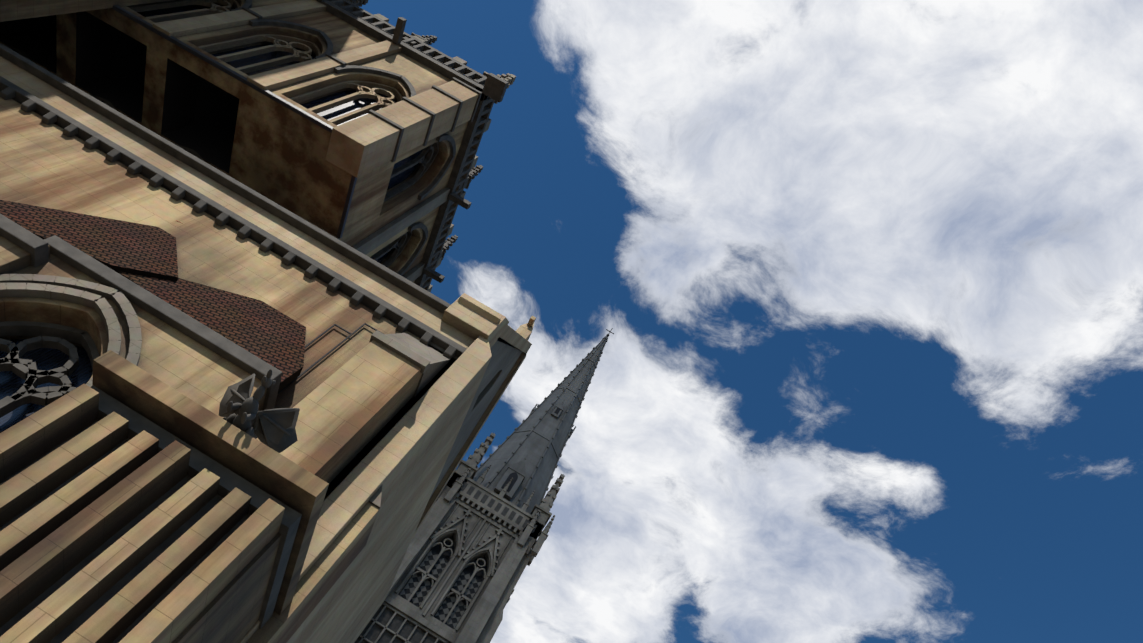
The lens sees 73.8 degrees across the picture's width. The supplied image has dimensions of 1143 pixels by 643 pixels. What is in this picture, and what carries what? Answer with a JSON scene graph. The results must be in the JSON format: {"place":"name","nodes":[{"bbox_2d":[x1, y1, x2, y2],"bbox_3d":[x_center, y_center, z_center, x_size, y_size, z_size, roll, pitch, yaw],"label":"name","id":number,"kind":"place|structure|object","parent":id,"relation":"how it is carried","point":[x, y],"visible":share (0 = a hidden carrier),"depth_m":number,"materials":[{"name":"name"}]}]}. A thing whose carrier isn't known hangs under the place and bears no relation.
{"place":"outdoors","nodes":[
{"label":"outdoors","id":0,"kind":"place"},
{"bbox_2d":[384,497,518,642],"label":"arched windows","id":1,"kind":"structure","parent":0,"point":[472,520],"depth_m":45.11,"materials":[{"name":"grey stone"}]},
{"bbox_2d":[436,433,564,607],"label":"pinnacles","id":2,"kind":"object","parent":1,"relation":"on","point":[469,469],"visible":0.42,"depth_m":49.72,"materials":[{"name":"grey stone"}]},
{"bbox_2d":[360,0,1142,642],"label":"sky","id":3,"kind":"structure","parent":0,"point":[866,276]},
{"label":"ground","id":4,"kind":"structure","parent":0,"visible":0},
{"bbox_2d":[0,0,170,21],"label":"transept","id":5,"kind":"structure","parent":4,"relation":"on","point":[10,10],"depth_m":13.60,"materials":[{"name":"stone"}]},
{"bbox_2d":[0,214,281,438],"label":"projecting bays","id":6,"kind":"object","parent":4,"relation":"on","point":[188,356],"visible":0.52,"depth_m":7.70,"materials":[{"name":"stone"}]},
{"bbox_2d":[0,274,141,432],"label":"arched window","id":7,"kind":"structure","parent":6,"relation":"on","point":[51,365],"depth_m":7.48,"materials":[{"name":"stone"}]},
{"bbox_2d":[0,200,182,281],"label":"tile roof","id":8,"kind":"structure","parent":6,"relation":"on","point":[131,248],"depth_m":8.73,"materials":[{"name":"brown tile"}]},
{"bbox_2d":[117,271,305,390],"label":"tile roof","id":9,"kind":"structure","parent":6,"relation":"on","point":[268,334],"depth_m":8.65,"materials":[{"name":"brown tile"}]},
{"bbox_2d":[0,0,467,282],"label":"wall","id":10,"kind":"structure","parent":4,"relation":"on","point":[246,135],"depth_m":15.91,"materials":[{"name":"stone"}]},
{"bbox_2d":[3,0,455,275],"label":"windows","id":11,"kind":"structure","parent":10,"relation":"attached to","point":[343,107],"depth_m":16.76,"materials":[{"name":"beige stone"}]},
{"bbox_2d":[112,0,508,291],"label":"trim","id":12,"kind":"structure","parent":10,"relation":"attached to","point":[368,142],"depth_m":17.19,"materials":[{"name":"stone"}]},
{"bbox_2d":[329,0,515,265],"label":"pinnacles","id":13,"kind":"object","parent":12,"relation":"on","point":[477,169],"visible":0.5,"depth_m":20.58,"materials":[{"name":"grey stone"}]},
{"bbox_2d":[0,43,474,498],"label":"wall","id":14,"kind":"structure","parent":4,"relation":"on","point":[65,146],"depth_m":10.16,"materials":[{"name":"stone"}]},
{"bbox_2d":[277,323,381,394],"bbox_3d":[-3.238,0.841,8.299,0.558,3.608,0.016,30,-56,5],"label":"wall moulding","id":15,"kind":"object","parent":14,"relation":"attached to","point":[321,358],"visible":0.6,"depth_m":9.25,"materials":[{"name":"brown stone"}]},
{"bbox_2d":[0,330,489,642],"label":"buttresses","id":16,"kind":"structure","parent":4,"relation":"on","point":[138,504],"depth_m":5.43,"materials":[{"name":"stone"}]},
{"bbox_2d":[219,369,299,452],"bbox_3d":[-2.622,0.719,6.137,0.612,0.541,0.854,9,-60,17],"label":"gargoyle","id":17,"kind":"object","parent":16,"relation":"on","point":[274,429],"visible":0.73,"depth_m":6.16,"materials":[{"name":"stone"}]},
{"bbox_2d":[239,293,535,642],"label":"gable wall","id":18,"kind":"structure","parent":4,"relation":"on","point":[411,460],"depth_m":9.81,"materials":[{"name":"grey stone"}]},
{"bbox_2d":[354,470,545,642],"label":"church tower","id":19,"kind":"structure","parent":4,"relation":"on","point":[387,624],"depth_m":44.08,"materials":[{"name":"grey stone"}]},
{"bbox_2d":[473,328,613,513],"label":"spire","id":20,"kind":"structure","parent":19,"relation":"on","point":[526,455],"depth_m":56.69,"materials":[{"name":"stone"}]}
]}

